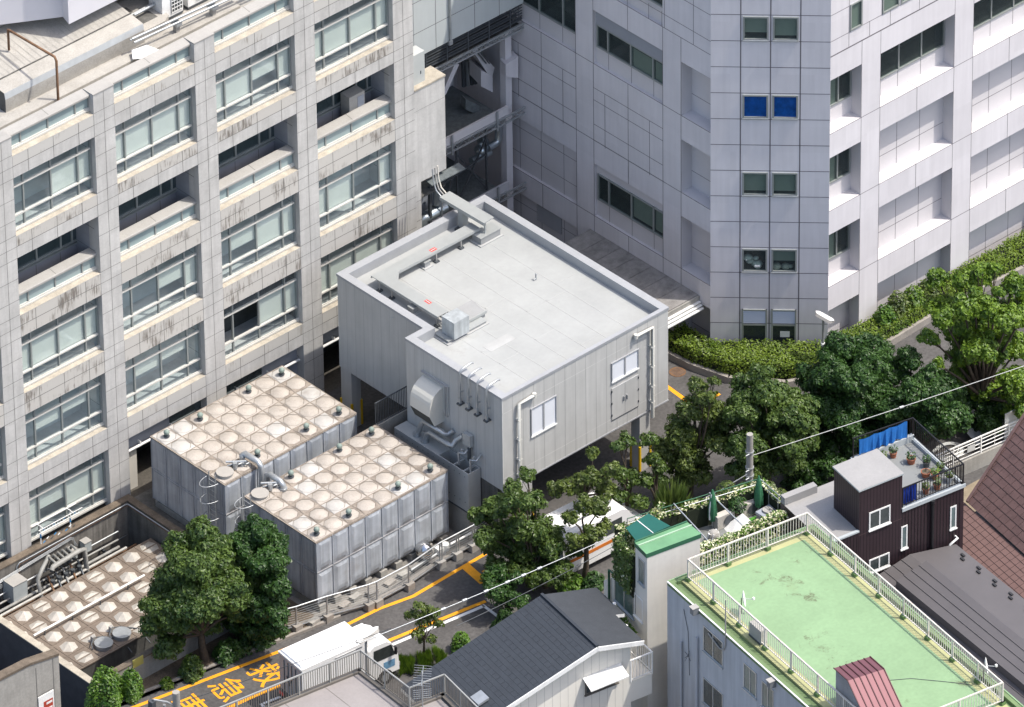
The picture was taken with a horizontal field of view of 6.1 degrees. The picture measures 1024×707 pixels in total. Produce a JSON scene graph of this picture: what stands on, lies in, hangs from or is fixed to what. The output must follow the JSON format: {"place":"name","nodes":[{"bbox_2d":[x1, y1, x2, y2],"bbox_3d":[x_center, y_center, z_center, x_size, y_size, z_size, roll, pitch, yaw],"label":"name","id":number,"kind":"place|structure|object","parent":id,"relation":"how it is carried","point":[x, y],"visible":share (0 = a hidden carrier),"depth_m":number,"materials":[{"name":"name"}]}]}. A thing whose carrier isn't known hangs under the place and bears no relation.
{"place":"outdoors","nodes":[
{"label":"outdoors","id":0,"kind":"place"},
{"bbox_2d":[0,345,340,562],"bbox_3d":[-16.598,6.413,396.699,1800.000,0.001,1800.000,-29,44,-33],"label":"ground","id":1,"kind":"structure","parent":0,"point":[332,374],"depth_m":399.45,"materials":[{"name":"grey concrete"}]},
{"bbox_2d":[0,494,284,706],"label":"basin wall","id":2,"kind":"structure","parent":1,"relation":"on","point":[17,644],"depth_m":394.06,"materials":[{"name":"concrete"}]},
{"bbox_2d":[2,573,27,605],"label":"meter box","id":3,"kind":"object","parent":2,"relation":"attached to","point":[15,587],"visible":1,"depth_m":393.18,"materials":[{"name":"metal"}]},
{"bbox_2d":[0,531,136,617],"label":"basin pipes","id":4,"kind":"object","parent":2,"relation":"attached to","point":[108,554],"visible":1,"depth_m":394.59,"materials":[{"name":"metal"}]},
{"bbox_2d":[36,544,89,597],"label":"valve manifold","id":5,"kind":"object","parent":4,"relation":"attached to","point":[69,556],"visible":1,"depth_m":394.01,"materials":[{"name":"metal"}]},
{"bbox_2d":[0,504,168,588],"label":"conduit run","id":6,"kind":"object","parent":2,"relation":"attached to","point":[65,539],"visible":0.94,"depth_m":394.70,"materials":[{"name":"metal"}]},
{"bbox_2d":[5,538,173,694],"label":"sunken tank","id":7,"kind":"object","parent":2,"relation":"on","point":[87,623],"visible":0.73,"depth_m":391.87,"materials":[{"name":"plastic"}]},
{"bbox_2d":[0,0,445,558],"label":"office building","id":8,"kind":"structure","parent":1,"relation":"on","point":[199,211],"depth_m":392.87,"materials":[{"name":"stone"}]},
{"bbox_2d":[13,139,93,230],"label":"window","id":9,"kind":"structure","parent":8,"relation":"in","point":[65,178],"depth_m":386.63,"materials":[{"name":"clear glass"}]},
{"bbox_2d":[21,297,100,387],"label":"window","id":10,"kind":"structure","parent":8,"relation":"in","point":[74,335],"depth_m":390.71,"materials":[{"name":"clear glass"}]},
{"bbox_2d":[25,375,103,464],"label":"window","id":11,"kind":"structure","parent":8,"relation":"in","point":[72,415],"depth_m":393.49,"materials":[{"name":"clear glass"}]},
{"bbox_2d":[29,452,107,541],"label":"window","id":12,"kind":"structure","parent":8,"relation":"in","point":[81,487],"depth_m":395.42,"materials":[{"name":"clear glass"}]},
{"bbox_2d":[115,88,193,178],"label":"window","id":13,"kind":"structure","parent":8,"relation":"in","point":[155,132],"depth_m":389.10,"materials":[{"name":"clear glass"}]},
{"bbox_2d":[122,245,199,334],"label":"window","id":14,"kind":"structure","parent":8,"relation":"in","point":[171,284],"depth_m":394.16,"materials":[{"name":"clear glass"}]},
{"bbox_2d":[125,322,202,411],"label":"window","id":15,"kind":"structure","parent":8,"relation":"in","point":[170,363],"depth_m":396.48,"materials":[{"name":"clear glass"}]},
{"bbox_2d":[149,0,182,18],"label":"rooftop air conditioner","id":16,"kind":"object","parent":8,"relation":"on","point":[172,8],"visible":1,"depth_m":390.27,"materials":[{"name":"white paint"}]},
{"bbox_2d":[129,0,228,43],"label":"rooftop pipe run","id":17,"kind":"object","parent":8,"relation":"on","point":[211,6],"visible":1,"depth_m":389.35,"materials":[{"name":"metal"}]},
{"bbox_2d":[215,37,292,126],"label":"window","id":18,"kind":"structure","parent":8,"relation":"in","point":[258,79],"depth_m":392.15,"materials":[{"name":"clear glass"}]},
{"bbox_2d":[221,194,296,282],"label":"window","id":19,"kind":"structure","parent":8,"relation":"in","point":[271,231],"depth_m":396.87,"materials":[{"name":"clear glass"}]},
{"bbox_2d":[224,271,299,359],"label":"window","id":20,"kind":"structure","parent":8,"relation":"in","point":[268,311],"depth_m":399.30,"materials":[{"name":"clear glass"}]},
{"bbox_2d":[314,0,389,75],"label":"window","id":21,"kind":"structure","parent":8,"relation":"in","point":[363,25],"depth_m":395.03,"materials":[{"name":"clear glass"}]},
{"bbox_2d":[340,85,364,115],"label":"balcony cabinet","id":22,"kind":"object","parent":8,"relation":"on","point":[352,98],"visible":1,"depth_m":397.51,"materials":[{"name":"metal"}]},
{"bbox_2d":[319,143,392,231],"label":"window","id":23,"kind":"structure","parent":8,"relation":"in","point":[361,184],"depth_m":399.88,"materials":[{"name":"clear glass"}]},
{"bbox_2d":[321,220,393,307],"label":"window","id":24,"kind":"structure","parent":8,"relation":"in","point":[381,237],"depth_m":401.35,"materials":[{"name":"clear glass"}]},
{"bbox_2d":[422,31,526,226],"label":"service shaft","id":25,"kind":"object","parent":1,"relation":"on","point":[466,115],"visible":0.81,"depth_m":407.63,"materials":[{"name":"metal"}]},
{"bbox_2d":[412,0,523,71],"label":"bridge block","id":26,"kind":"structure","parent":25,"relation":"on","point":[445,32],"depth_m":402.87,"materials":[{"name":"metal"}]},
{"bbox_2d":[457,0,1023,342],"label":"hospital tower","id":27,"kind":"structure","parent":1,"relation":"on","point":[781,171],"depth_m":402.84,"materials":[{"name":"tile"}]},
{"bbox_2d":[523,0,574,33],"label":"window","id":28,"kind":"structure","parent":27,"relation":"in","point":[562,12],"depth_m":404.30,"materials":[{"name":"black glass"}]},
{"bbox_2d":[596,24,661,84],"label":"window","id":29,"kind":"structure","parent":27,"relation":"in","point":[610,43],"depth_m":401.15,"materials":[{"name":"black glass"}]},
{"bbox_2d":[597,173,662,238],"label":"window","id":30,"kind":"structure","parent":27,"relation":"in","point":[609,193],"depth_m":405.68,"materials":[{"name":"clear glass"}]},
{"bbox_2d":[741,248,767,272],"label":"window","id":31,"kind":"structure","parent":27,"relation":"in","point":[753,260],"depth_m":402.43,"materials":[{"name":"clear glass"}]},
{"bbox_2d":[742,323,766,342],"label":"window","id":32,"kind":"structure","parent":27,"relation":"in","point":[749,331],"depth_m":405.19,"materials":[{"name":"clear glass"}]},
{"bbox_2d":[742,172,767,196],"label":"window","id":33,"kind":"structure","parent":27,"relation":"in","point":[754,184],"depth_m":399.98,"materials":[{"name":"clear glass"}]},
{"bbox_2d":[742,16,768,41],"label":"window","id":34,"kind":"structure","parent":27,"relation":"in","point":[755,28],"depth_m":395.42,"materials":[{"name":"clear glass"}]},
{"bbox_2d":[742,94,768,119],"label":"window","id":35,"kind":"structure","parent":27,"relation":"in","point":[755,107],"depth_m":397.64,"materials":[{"name":"glass"}]},
{"bbox_2d":[771,324,795,342],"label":"window","id":36,"kind":"structure","parent":27,"relation":"in","point":[781,332],"depth_m":404.99,"materials":[{"name":"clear glass"}]},
{"bbox_2d":[771,249,796,273],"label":"window","id":37,"kind":"structure","parent":27,"relation":"in","point":[784,261],"depth_m":402.28,"materials":[{"name":"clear glass"}]},
{"bbox_2d":[771,172,797,196],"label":"window","id":38,"kind":"structure","parent":27,"relation":"in","point":[784,184],"depth_m":399.98,"materials":[{"name":"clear glass"}]},
{"bbox_2d":[772,95,797,119],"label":"window","id":39,"kind":"structure","parent":27,"relation":"in","point":[784,107],"depth_m":397.64,"materials":[{"name":"glass"}]},
{"bbox_2d":[772,17,798,41],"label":"window","id":40,"kind":"structure","parent":27,"relation":"in","point":[785,29],"depth_m":395.42,"materials":[{"name":"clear glass"}]},
{"bbox_2d":[829,224,849,259],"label":"window","id":41,"kind":"structure","parent":27,"relation":"in","point":[839,241],"depth_m":403.41,"materials":[{"name":"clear glass"}]},
{"bbox_2d":[829,147,850,183],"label":"window","id":42,"kind":"structure","parent":27,"relation":"in","point":[840,164],"depth_m":401.06,"materials":[{"name":"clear glass"}]},
{"bbox_2d":[830,57,851,106],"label":"window","id":43,"kind":"structure","parent":27,"relation":"in","point":[841,86],"depth_m":398.71,"materials":[{"name":"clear glass"}]},
{"bbox_2d":[881,20,944,79],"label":"window","id":44,"kind":"structure","parent":27,"relation":"in","point":[931,39],"depth_m":401.74,"materials":[{"name":"black glass"}]},
{"bbox_2d":[974,0,1023,28],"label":"window","id":45,"kind":"structure","parent":27,"relation":"in","point":[985,11],"depth_m":404.20,"materials":[{"name":"black glass"}]},
{"bbox_2d":[667,512,1023,706],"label":"green roof building","id":46,"kind":"structure","parent":1,"relation":"on","point":[821,606],"depth_m":373.64,"materials":[{"name":"grey paint"}]},
{"bbox_2d":[701,677,722,706],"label":"window","id":47,"kind":"structure","parent":46,"relation":"in","point":[712,697],"depth_m":375.56,"materials":[{"name":"glass"}]},
{"bbox_2d":[701,625,723,668],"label":"window","id":48,"kind":"structure","parent":46,"relation":"in","point":[710,649],"depth_m":374.10,"materials":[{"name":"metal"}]},
{"bbox_2d":[833,656,901,706],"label":"stair hut","id":49,"kind":"object","parent":46,"relation":"on","point":[864,682],"visible":1,"depth_m":367.54,"materials":[{"name":"metal"}]},
{"bbox_2d":[876,544,1023,704],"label":"grey metal roof house","id":50,"kind":"structure","parent":1,"relation":"on","point":[967,602],"depth_m":378.16,"materials":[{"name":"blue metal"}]},
{"bbox_2d":[963,413,1023,598],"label":"brown tile roof house","id":51,"kind":"structure","parent":1,"relation":"on","point":[993,533],"depth_m":384.98,"materials":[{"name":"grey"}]},
{"bbox_2d":[134,488,471,615],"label":"tank yard paving","id":52,"kind":"structure","parent":0,"point":[146,498],"depth_m":392.88,"materials":[{"name":"concrete"}]},
{"bbox_2d":[150,365,356,535],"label":"panel water tank","id":53,"kind":"object","parent":52,"relation":"on","point":[214,461],"visible":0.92,"depth_m":394.67,"materials":[{"name":"plastic"}]},
{"bbox_2d":[234,424,448,611],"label":"panel water tank","id":54,"kind":"object","parent":52,"relation":"on","point":[362,507],"visible":0.84,"depth_m":391.35,"materials":[{"name":"plastic"}]},
{"bbox_2d":[307,556,438,625],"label":"rubble row","id":55,"kind":"object","parent":52,"relation":"on","point":[313,621],"visible":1,"depth_m":391.44,"materials":[{"name":"stone"}]},
{"bbox_2d":[413,45,424,85],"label":"wall top cabinet","id":56,"kind":"object","parent":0,"point":[419,64],"depth_m":398.53,"materials":[{"name":"metal"}]},
{"bbox_2d":[121,246,1023,706],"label":"road","id":57,"kind":"structure","parent":0,"point":[455,588],"depth_m":392.43,"materials":[{"name":"grey asphalt"}]},
{"bbox_2d":[0,649,60,706],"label":"gate wall","id":58,"kind":"structure","parent":57,"relation":"on","point":[32,681],"depth_m":382.29,"materials":[{"name":"concrete"}]},
{"bbox_2d":[90,597,322,706],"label":"planting strip","id":59,"kind":"object","parent":57,"relation":"on","point":[169,670],"visible":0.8,"depth_m":388.02,"materials":[{"name":"soil"}]},
{"bbox_2d":[84,664,123,706],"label":"shrub","id":60,"kind":"object","parent":59,"relation":"on","point":[95,693],"visible":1,"depth_m":385.03,"materials":[{"name":"green plant"}]},
{"bbox_2d":[119,667,144,704],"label":"shrub","id":61,"kind":"object","parent":59,"relation":"on","point":[133,682],"visible":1,"depth_m":385.68,"materials":[{"name":"green plant"}]},
{"bbox_2d":[177,653,205,684],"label":"shrub","id":62,"kind":"object","parent":59,"relation":"on","point":[193,664],"visible":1,"depth_m":386.83,"materials":[{"name":"green plant"}]},
{"bbox_2d":[137,514,260,661],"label":"camphor tree","id":63,"kind":"object","parent":59,"relation":"on","point":[199,585],"visible":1,"depth_m":385.10,"materials":[{"name":"green plant"}]},
{"bbox_2d":[211,636,244,667],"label":"shrub","id":64,"kind":"object","parent":59,"relation":"on","point":[221,656],"visible":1,"depth_m":387.84,"materials":[{"name":"green plant"}]},
{"bbox_2d":[221,512,292,658],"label":"evergreen tree","id":65,"kind":"object","parent":59,"relation":"on","point":[266,563],"visible":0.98,"depth_m":386.35,"materials":[{"name":"green plant"}]},
{"bbox_2d":[102,614,340,706],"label":"kerb","id":66,"kind":"structure","parent":57,"relation":"on","point":[307,629],"depth_m":389.23,"materials":[{"name":"concrete"}]},
{"bbox_2d":[278,621,399,698],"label":"white box truck","id":67,"kind":"object","parent":57,"relation":"on","point":[382,650],"visible":0.55,"depth_m":384.64,"materials":[{"name":"metal"}]},
{"bbox_2d":[220,650,477,706],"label":"deck building","id":68,"kind":"structure","parent":57,"relation":"on","point":[358,687],"depth_m":374.54,"materials":[{"name":"white paint"}]},
{"bbox_2d":[287,522,485,631],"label":"road fence","id":69,"kind":"object","parent":57,"relation":"on","point":[377,601],"visible":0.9,"depth_m":391.30,"materials":[{"name":"metal"}]},
{"bbox_2d":[374,386,407,434],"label":"black railing","id":70,"kind":"object","parent":57,"relation":"on","point":[389,423],"visible":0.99,"depth_m":395.54,"materials":[{"name":"metal"}]},
{"bbox_2d":[403,601,445,652],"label":"young tree","id":71,"kind":"object","parent":57,"relation":"on","point":[426,620],"visible":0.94,"depth_m":386.58,"materials":[{"name":"green plant"}]},
{"bbox_2d":[132,385,720,706],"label":"road markings","id":72,"kind":"object","parent":57,"relation":"on","point":[471,571],"visible":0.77,"depth_m":390.53,"materials":[{"name":"yellow paint"}]},
{"bbox_2d":[394,420,481,539],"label":"pump cabinet","id":73,"kind":"object","parent":57,"relation":"on","point":[464,485],"visible":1,"depth_m":393.78,"materials":[{"name":"metal"}]},
{"bbox_2d":[336,194,668,528],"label":"grey plant building","id":74,"kind":"structure","parent":57,"relation":"on","point":[564,355],"depth_m":395.00,"materials":[{"name":"concrete"}]},
{"bbox_2d":[371,223,479,327],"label":"cable duct cover","id":75,"kind":"object","parent":74,"relation":"on","point":[388,277],"visible":1,"depth_m":396.92,"materials":[{"name":"metal"}]},
{"bbox_2d":[434,317,488,345],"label":"roof curb","id":76,"kind":"structure","parent":74,"relation":"on","point":[475,325],"depth_m":394.06,"materials":[{"name":"grey concrete"}]},
{"bbox_2d":[442,308,468,339],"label":"roof cabinet","id":77,"kind":"object","parent":76,"relation":"on","point":[455,323],"visible":1,"depth_m":393.47,"materials":[{"name":"grey metal"}]},
{"bbox_2d":[432,166,493,232],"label":"bridging duct cover","id":78,"kind":"object","parent":74,"relation":"on","point":[465,209],"visible":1,"depth_m":399.80,"materials":[{"name":"metal"}]},
{"bbox_2d":[469,222,503,247],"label":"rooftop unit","id":79,"kind":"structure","parent":74,"relation":"on","point":[480,238],"depth_m":399.41,"materials":[{"name":"grey metal"}]},
{"bbox_2d":[530,395,557,437],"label":"window","id":80,"kind":"structure","parent":74,"relation":"in","point":[543,416],"depth_m":392.15,"materials":[{"name":"white glass"}]},
{"bbox_2d":[611,374,638,420],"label":"door","id":81,"kind":"structure","parent":74,"relation":"in","point":[624,396],"depth_m":395.32,"materials":[{"name":"metal"}]},
{"bbox_2d":[611,348,639,383],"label":"window","id":82,"kind":"structure","parent":74,"relation":"in","point":[627,364],"depth_m":394.45,"materials":[{"name":"white glass"}]},
{"bbox_2d":[479,561,530,619],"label":"street tree","id":83,"kind":"object","parent":57,"relation":"on","point":[493,575],"visible":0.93,"depth_m":389.33,"materials":[{"name":"green plant"}]},
{"bbox_2d":[467,466,583,590],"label":"street tree","id":84,"kind":"object","parent":57,"relation":"on","point":[521,542],"visible":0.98,"depth_m":390.18,"materials":[{"name":"green plant"}]},
{"bbox_2d":[400,588,652,706],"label":"gabled house","id":85,"kind":"structure","parent":57,"relation":"on","point":[567,649],"depth_m":375.64,"materials":[{"name":"metal"}]},
{"bbox_2d":[546,446,620,500],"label":"street tree","id":86,"kind":"object","parent":57,"relation":"on","point":[577,483],"visible":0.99,"depth_m":391.57,"materials":[{"name":"green plant"}]},
{"bbox_2d":[560,492,612,582],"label":"street tree","id":87,"kind":"object","parent":57,"relation":"on","point":[590,534],"visible":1,"depth_m":390.04,"materials":[{"name":"green plant"}]},
{"bbox_2d":[544,491,641,574],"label":"white van","id":88,"kind":"object","parent":57,"relation":"on","point":[618,513],"visible":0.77,"depth_m":392.38,"materials":[{"name":"metal"}]},
{"bbox_2d":[606,430,649,510],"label":"street tree","id":89,"kind":"object","parent":57,"relation":"on","point":[625,478],"visible":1,"depth_m":393.51,"materials":[{"name":"green plant"}]},
{"bbox_2d":[637,431,670,502],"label":"street tree","id":90,"kind":"object","parent":57,"relation":"on","point":[659,468],"visible":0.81,"depth_m":393.74,"materials":[{"name":"green plant"}]},
{"bbox_2d":[604,514,755,706],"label":"cream house","id":91,"kind":"structure","parent":57,"relation":"on","point":[662,556],"depth_m":377.98,"materials":[{"name":"white paint"}]},
{"bbox_2d":[613,580,634,620],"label":"window","id":92,"kind":"structure","parent":91,"relation":"in","point":[625,602],"depth_m":379.53,"materials":[{"name":"glass"}]},
{"bbox_2d":[611,501,665,597],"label":"ivy screen","id":93,"kind":"object","parent":91,"relation":"attached to","point":[623,562],"visible":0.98,"depth_m":378.34,"materials":[{"name":"green plant"}]},
{"bbox_2d":[625,513,670,544],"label":"canvas awning","id":94,"kind":"object","parent":91,"relation":"on","point":[646,525],"visible":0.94,"depth_m":378.29,"materials":[{"name":"green fabric"}]},
{"bbox_2d":[649,476,693,520],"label":"dracaena","id":95,"kind":"object","parent":91,"relation":"on","point":[671,495],"visible":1,"depth_m":380.70,"materials":[{"name":"green plant"}]},
{"bbox_2d":[613,478,788,567],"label":"flowering hedge","id":96,"kind":"object","parent":91,"relation":"on","point":[697,515],"visible":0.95,"depth_m":380.42,"materials":[{"name":"green plant"}]},
{"bbox_2d":[652,375,738,497],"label":"street tree","id":97,"kind":"object","parent":57,"relation":"on","point":[681,446],"visible":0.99,"depth_m":394.44,"materials":[{"name":"green plant"}]},
{"bbox_2d":[720,362,820,483],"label":"street tree","id":98,"kind":"object","parent":57,"relation":"on","point":[767,410],"visible":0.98,"depth_m":393.36,"materials":[{"name":"green plant"}]},
{"bbox_2d":[779,429,857,489],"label":"street tree","id":99,"kind":"object","parent":57,"relation":"on","point":[822,461],"visible":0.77,"depth_m":396.03,"materials":[{"name":"green plant"}]},
{"bbox_2d":[668,265,1023,386],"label":"planter kerb","id":100,"kind":"structure","parent":57,"relation":"on","point":[725,378],"depth_m":404.62,"materials":[{"name":"concrete"}]},
{"label":"planting bed","id":101,"kind":"structure","parent":100,"relation":"in","visible":0},
{"bbox_2d":[668,229,1023,379],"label":"clipped hedge","id":102,"kind":"object","parent":101,"relation":"on","point":[730,357],"visible":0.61,"depth_m":404.23,"materials":[{"name":"green plant"}]},
{"bbox_2d":[794,330,914,455],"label":"street tree","id":103,"kind":"object","parent":57,"relation":"on","point":[844,380],"visible":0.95,"depth_m":395.66,"materials":[{"name":"green plant"}]},
{"bbox_2d":[781,417,965,575],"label":"dark brown house","id":104,"kind":"structure","parent":57,"relation":"on","point":[860,509],"depth_m":380.24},
{"bbox_2d":[868,505,891,531],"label":"window","id":105,"kind":"structure","parent":104,"relation":"in","point":[879,518],"depth_m":379.25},
{"bbox_2d":[859,421,906,454],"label":"hanging cloth","id":106,"kind":"object","parent":104,"relation":"hanging from","point":[886,437],"visible":1,"depth_m":382.52,"materials":[{"name":"blue fabric"}]},
{"bbox_2d":[834,344,974,451],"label":"street tree","id":107,"kind":"object","parent":57,"relation":"on","point":[945,416],"visible":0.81,"depth_m":395.35,"materials":[{"name":"green plant"}]},
{"bbox_2d":[916,261,1023,425],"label":"street tree","id":108,"kind":"object","parent":57,"relation":"on","point":[976,325],"visible":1,"depth_m":397.05,"materials":[{"name":"green plant"}]},
{"bbox_2d":[936,419,1018,475],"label":"path wall","id":109,"kind":"structure","parent":57,"relation":"on","point":[981,458],"depth_m":397.89,"materials":[{"name":"concrete"}]},
{"bbox_2d":[960,382,1003,435],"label":"street tree","id":110,"kind":"object","parent":57,"relation":"on","point":[988,423],"visible":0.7,"depth_m":398.92,"materials":[{"name":"green plant"}]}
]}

